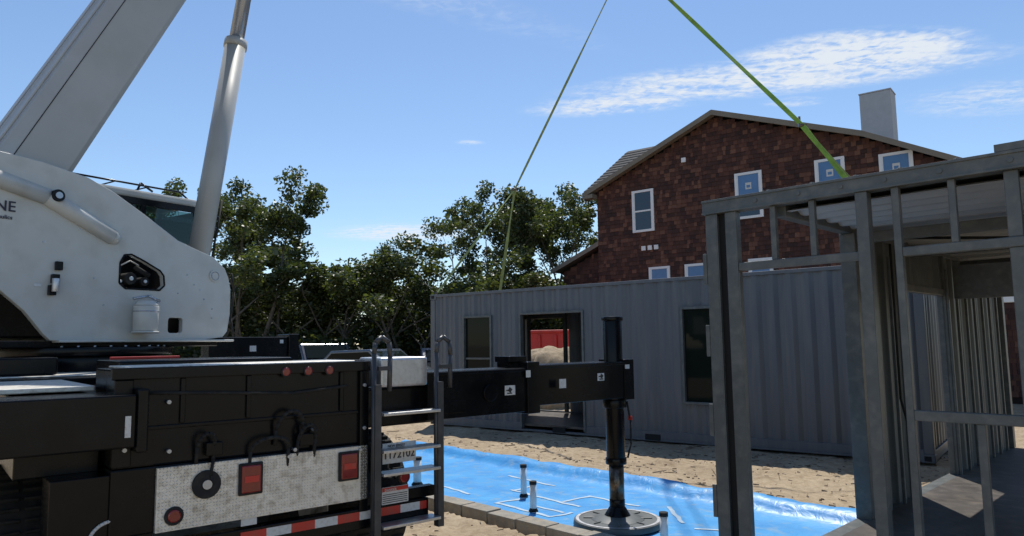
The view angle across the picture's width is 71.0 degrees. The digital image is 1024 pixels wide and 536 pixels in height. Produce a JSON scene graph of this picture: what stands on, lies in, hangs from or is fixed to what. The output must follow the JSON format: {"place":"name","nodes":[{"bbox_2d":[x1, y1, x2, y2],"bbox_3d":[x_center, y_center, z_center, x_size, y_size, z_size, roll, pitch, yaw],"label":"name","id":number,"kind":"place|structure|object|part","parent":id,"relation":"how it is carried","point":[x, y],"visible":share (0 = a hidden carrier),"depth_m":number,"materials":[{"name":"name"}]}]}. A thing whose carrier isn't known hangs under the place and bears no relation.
{"place":"outdoors","nodes":[
{"label":"outdoors","id":0,"kind":"place"},
{"bbox_2d":[0,0,1023,344],"label":"sky","id":1,"kind":"structure","parent":0,"point":[399,109],"materials":[{"name":"blue"}]},
{"bbox_2d":[152,347,1023,535],"bbox_3d":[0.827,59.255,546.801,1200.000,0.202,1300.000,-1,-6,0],"label":"ground","id":2,"kind":"structure","parent":0,"point":[806,481],"depth_m":10.47,"materials":[{"name":"beige sand"}]},
{"bbox_2d":[161,176,282,278],"bbox_3d":[-13.796,0.465,33.706,7.450,10.545,4.574,-4,-7,30],"label":"oak tree","id":3,"kind":"object","parent":2,"relation":"on","point":[235,185],"visible":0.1,"depth_m":33.36,"materials":[{"name":"green plant"}]},
{"bbox_2d":[215,241,302,336],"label":"oak tree","id":4,"kind":"object","parent":2,"relation":"on","point":[273,281],"visible":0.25,"depth_m":29.64,"materials":[{"name":"green plant"}]},
{"bbox_2d":[215,194,310,336],"bbox_3d":[-11.040,1.003,31.169,4.258,8.819,2.856,4,-8,-40],"label":"oak tree","id":5,"kind":"object","parent":2,"relation":"on","point":[228,215],"visible":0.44,"depth_m":31.18,"materials":[{"name":"green plant"}]},
{"bbox_2d":[218,165,329,336],"bbox_3d":[-10.267,0.431,30.544,3.613,9.844,5.387,-2,-6,13],"label":"oak tree","id":6,"kind":"object","parent":2,"relation":"on","point":[274,220],"visible":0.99,"depth_m":30.86,"materials":[{"name":"green plant"}]},
{"bbox_2d":[210,241,349,336],"bbox_3d":[-9.807,2.087,28.485,5.642,6.104,8.896,-3,-6,22],"label":"oak tree","id":7,"kind":"object","parent":2,"relation":"on","point":[254,263],"visible":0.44,"depth_m":27.48,"materials":[{"name":"green plant"}]},
{"bbox_2d":[298,343,349,359],"bbox_3d":[-7.268,3.763,26.799,1.880,1.876,5.520,3,-7,-30],"label":"parked pickup truck","id":8,"kind":"object","parent":2,"relation":"on","point":[315,351],"visible":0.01,"depth_m":25.65,"materials":[{"name":"paint"}]},
{"bbox_2d":[0,0,659,535],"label":"crane truck","id":9,"kind":"object","parent":2,"relation":"on","point":[114,420],"visible":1,"depth_m":5.75,"materials":[{"name":"black paint"}]},
{"bbox_2d":[259,241,411,340],"bbox_3d":[-7.513,2.139,31.184,7.230,6.454,4.341,-3,-6,22],"label":"oak tree","id":10,"kind":"object","parent":2,"relation":"on","point":[312,277],"visible":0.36,"depth_m":30.48,"materials":[{"name":"green plant"}]},
{"bbox_2d":[164,257,568,357],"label":"undergrowth","id":11,"kind":"object","parent":2,"relation":"on","point":[408,345],"visible":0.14,"depth_m":30.65,"materials":[{"name":"green plant"}]},
{"bbox_2d":[321,230,421,348],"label":"oak tree","id":12,"kind":"object","parent":2,"relation":"on","point":[383,273],"visible":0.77,"depth_m":28.59,"materials":[{"name":"green plant"}]},
{"bbox_2d":[324,349,430,369],"bbox_3d":[-4.842,3.572,24.262,4.820,1.658,1.880,-4,-7,25],"label":"parked car","id":13,"kind":"object","parent":2,"relation":"on","point":[351,354],"visible":0.02,"depth_m":23.61,"materials":[{"name":"grey paint"}]},
{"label":"side windows","id":14,"kind":"part","parent":13,"relation":"part of","materials":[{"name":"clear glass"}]},
{"bbox_2d":[293,240,486,349],"bbox_3d":[-5.247,2.096,30.554,9.340,6.409,5.925,-1,-6,-3],"label":"oak tree","id":15,"kind":"object","parent":2,"relation":"on","point":[432,269],"visible":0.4,"depth_m":30.13,"materials":[{"name":"green plant"}]},
{"bbox_2d":[229,243,563,349],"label":"distant trees","id":16,"kind":"object","parent":2,"relation":"on","point":[275,259],"visible":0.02,"depth_m":43.45,"materials":[{"name":"green plant"}]},
{"bbox_2d":[418,348,430,366],"bbox_3d":[-2.545,3.822,26.942,1.880,1.658,4.820,0,-6,-10],"label":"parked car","id":17,"kind":"object","parent":2,"relation":"on","point":[425,352],"depth_m":25.94,"materials":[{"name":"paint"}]},
{"bbox_2d":[388,262,473,348],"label":"oak tree","id":18,"kind":"object","parent":2,"relation":"on","point":[419,287],"visible":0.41,"depth_m":29.21,"materials":[{"name":"green plant"}]},
{"bbox_2d":[377,201,545,286],"bbox_3d":[-2.105,1.403,31.463,5.888,7.855,6.350,4,-8,-37],"label":"oak tree","id":19,"kind":"object","parent":2,"relation":"on","point":[464,242],"visible":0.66,"depth_m":29.51,"materials":[{"name":"green plant"}]},
{"bbox_2d":[420,244,561,303],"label":"oak tree","id":20,"kind":"object","parent":2,"relation":"on","point":[523,262],"visible":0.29,"depth_m":27.67,"materials":[{"name":"green plant"}]},
{"bbox_2d":[439,180,553,278],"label":"oak tree","id":21,"kind":"object","parent":2,"relation":"on","point":[541,229],"visible":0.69,"depth_m":30.26,"materials":[{"name":"green plant"}]},
{"bbox_2d":[461,253,565,329],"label":"oak tree","id":22,"kind":"object","parent":2,"relation":"on","point":[532,278],"visible":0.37,"depth_m":26.43,"materials":[{"name":"green plant"}]},
{"bbox_2d":[461,198,597,285],"bbox_3d":[1.792,0.780,31.577,6.794,9.064,7.327,3,-7,-29],"label":"oak tree","id":23,"kind":"object","parent":2,"relation":"on","point":[555,252],"visible":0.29,"depth_m":31.65,"materials":[{"name":"green plant"}]},
{"bbox_2d":[499,183,565,326],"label":"oak tree","id":24,"kind":"object","parent":2,"relation":"on","point":[520,205],"visible":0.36,"depth_m":30.08,"materials":[{"name":"green plant"}]},
{"bbox_2d":[503,189,596,285],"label":"oak tree","id":25,"kind":"object","parent":2,"relation":"on","point":[570,205],"visible":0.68,"depth_m":30.09,"materials":[{"name":"green plant"}]},
{"bbox_2d":[531,330,568,349],"bbox_3d":[1.227,3.127,24.358,5.500,2.000,2.300,-3,-6,20],"label":"red dumpster","id":26,"kind":"object","parent":2,"relation":"on","point":[542,338],"visible":0.1,"depth_m":23.33,"materials":[{"name":"paint"}]},
{"bbox_2d":[531,346,570,409],"bbox_3d":[1.404,3.305,20.973,3.964,2.077,3.109,-1,-6,0],"label":"dirt mound","id":27,"kind":"object","parent":2,"relation":"on","point":[549,354],"visible":0.09,"depth_m":20.37,"materials":[{"name":"beige sand"}]},
{"bbox_2d":[530,181,597,280],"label":"oak tree","id":28,"kind":"object","parent":2,"relation":"on","point":[558,193],"visible":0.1,"depth_m":34.32,"materials":[{"name":"green plant"}]},
{"bbox_2d":[401,440,856,535],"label":"slab foundation","id":29,"kind":"object","parent":2,"relation":"on","point":[483,486],"visible":0.6,"depth_m":7.99,"materials":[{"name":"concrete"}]},
{"bbox_2d":[411,456,422,485],"bbox_3d":[-1.204,2.586,9.132,0.150,0.360,0.150,-1,-6,0],"label":"plumbing pipe","id":30,"kind":"object","parent":29,"relation":"on","point":[417,476],"visible":0.6,"depth_m":9.09,"materials":[{"name":"white plastic"}]},
{"bbox_2d":[520,464,527,497],"bbox_3d":[0.135,2.473,8.337,0.105,0.380,0.105,-1,-6,0],"label":"plumbing pipe","id":31,"kind":"object","parent":29,"relation":"on","point":[523,494],"visible":1,"depth_m":8.31,"materials":[{"name":"white plastic"}]},
{"bbox_2d":[529,480,537,511],"bbox_3d":[0.224,2.419,7.588,0.105,0.330,0.105,-1,-6,0],"label":"plumbing pipe","id":32,"kind":"object","parent":29,"relation":"on","point":[533,499],"visible":0.96,"depth_m":7.56,"materials":[{"name":"white plastic"}]},
{"bbox_2d":[659,511,667,535],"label":"plumbing pipe","id":33,"kind":"object","parent":29,"relation":"on","point":[663,515],"visible":1,"depth_m":6.27,"materials":[{"name":"white plastic"}]},
{"bbox_2d":[387,429,947,535],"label":"twigs and debris","id":34,"kind":"object","parent":2,"relation":"on","point":[699,483],"visible":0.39,"depth_m":10.60,"materials":[{"name":"brown plant"}]},
{"bbox_2d":[430,266,947,463],"bbox_3d":[2.785,1.828,14.146,9.814,3.005,2.467,-5,-8,37],"label":"shipping container","id":35,"kind":"object","parent":2,"relation":"on","point":[798,389],"visible":0.6,"depth_m":12.41,"materials":[{"name":"metal"}]},
{"bbox_2d":[462,306,712,431],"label":"window frames","id":36,"kind":"structure","parent":35,"relation":"in","point":[520,315],"depth_m":13.97,"materials":[{"name":"paint"}]},
{"bbox_2d":[466,309,712,402],"bbox_3d":[1.312,1.687,13.828,5.840,1.620,0.007,-5,-8,37],"label":"window glass","id":37,"kind":"structure","parent":35,"relation":"in","point":[698,365],"depth_m":12.44,"materials":[{"name":"black"}]},
{"bbox_2d":[435,0,850,294],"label":"lifting sling","id":38,"kind":"object","parent":35,"relation":"on","point":[839,169],"visible":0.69,"depth_m":13.39,"materials":[{"name":"green fabric"}]},
{"bbox_2d":[567,119,1022,403],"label":"walls","id":39,"kind":"structure","parent":2,"relation":"on","point":[1017,400],"depth_m":24.27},
{"bbox_2d":[585,146,653,190],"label":"wing roof","id":40,"kind":"structure","parent":39,"relation":"on","point":[626,158],"depth_m":28.59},
{"bbox_2d":[554,116,945,273],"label":"roof","id":41,"kind":"structure","parent":39,"relation":"attached to","point":[576,261],"depth_m":25.48,"materials":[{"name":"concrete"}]},
{"bbox_2d":[859,89,897,139],"bbox_3d":[14.175,-4.630,27.620,1.100,4.150,0.900,-6,-8,38],"label":"chimney","id":42,"kind":"object","parent":41,"relation":"on","point":[878,115],"visible":0.45,"depth_m":27.37,"materials":[{"name":"grey concrete"}]},
{"bbox_2d":[858,87,895,95],"bbox_3d":[14.146,-6.719,27.840,1.140,0.050,0.940,-6,-8,38],"label":"chimney cap","id":43,"kind":"object","parent":42,"relation":"on","point":[877,91],"visible":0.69,"depth_m":27.50,"materials":[{"name":"grey metal"}]},
{"bbox_2d":[551,110,961,273],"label":"rake boards","id":44,"kind":"object","parent":39,"relation":"attached to","point":[588,194],"visible":0.96,"depth_m":24.30,"materials":[{"name":"grey wood"}]},
{"bbox_2d":[631,150,913,278],"bbox_3d":[8.012,-1.482,23.412,9.150,5.180,0.060,-6,-8,38],"label":"window trim","id":45,"kind":"structure","parent":39,"relation":"attached to","point":[842,163],"depth_m":23.89,"materials":[{"name":"white wood"}]},
{"bbox_2d":[635,191,759,229],"bbox_3d":[8.020,-1.030,23.367,8.920,4.100,0.029,-6,-8,38],"label":"window glass","id":46,"kind":"object","parent":45,"relation":"in","point":[642,202],"visible":0.28,"depth_m":26.02,"materials":[{"name":"glass"}]},
{"bbox_2d":[652,153,908,278],"bbox_3d":[8.246,-1.407,23.222,8.330,3.505,0.028,-6,-8,38],"label":"window film","id":47,"kind":"object","parent":45,"relation":"in","point":[888,161],"depth_m":23.49,"materials":[{"name":"blue glass"}]},
{"bbox_2d":[745,162,899,188],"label":"stickers","id":48,"kind":"object","parent":45,"relation":"attached to","point":[830,170],"visible":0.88,"depth_m":22.13,"materials":[{"name":"paper"}]},
{"bbox_2d":[746,165,898,187],"bbox_3d":[9.506,-2.836,22.335,4.495,0.205,0.002,-6,-8,38],"label":"sticker print","id":49,"kind":"object","parent":45,"relation":"attached to","point":[829,173],"visible":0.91,"depth_m":22.11},
{"bbox_2d":[564,117,1021,396],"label":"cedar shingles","id":50,"kind":"object","parent":39,"relation":"attached to","point":[795,148],"visible":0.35,"depth_m":24.57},
{"bbox_2d":[701,140,1023,535],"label":"steel frame module","id":51,"kind":"object","parent":2,"relation":"on","point":[949,234],"visible":1,"depth_m":5.96,"materials":[{"name":"paint"}]},
{"bbox_2d":[1003,296,1013,302],"bbox_3d":[12.299,1.968,16.961,3.300,2.850,0.300,-6,-8,38],"label":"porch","id":52,"kind":"object","parent":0,"point":[1008,299],"depth_m":17.21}
]}

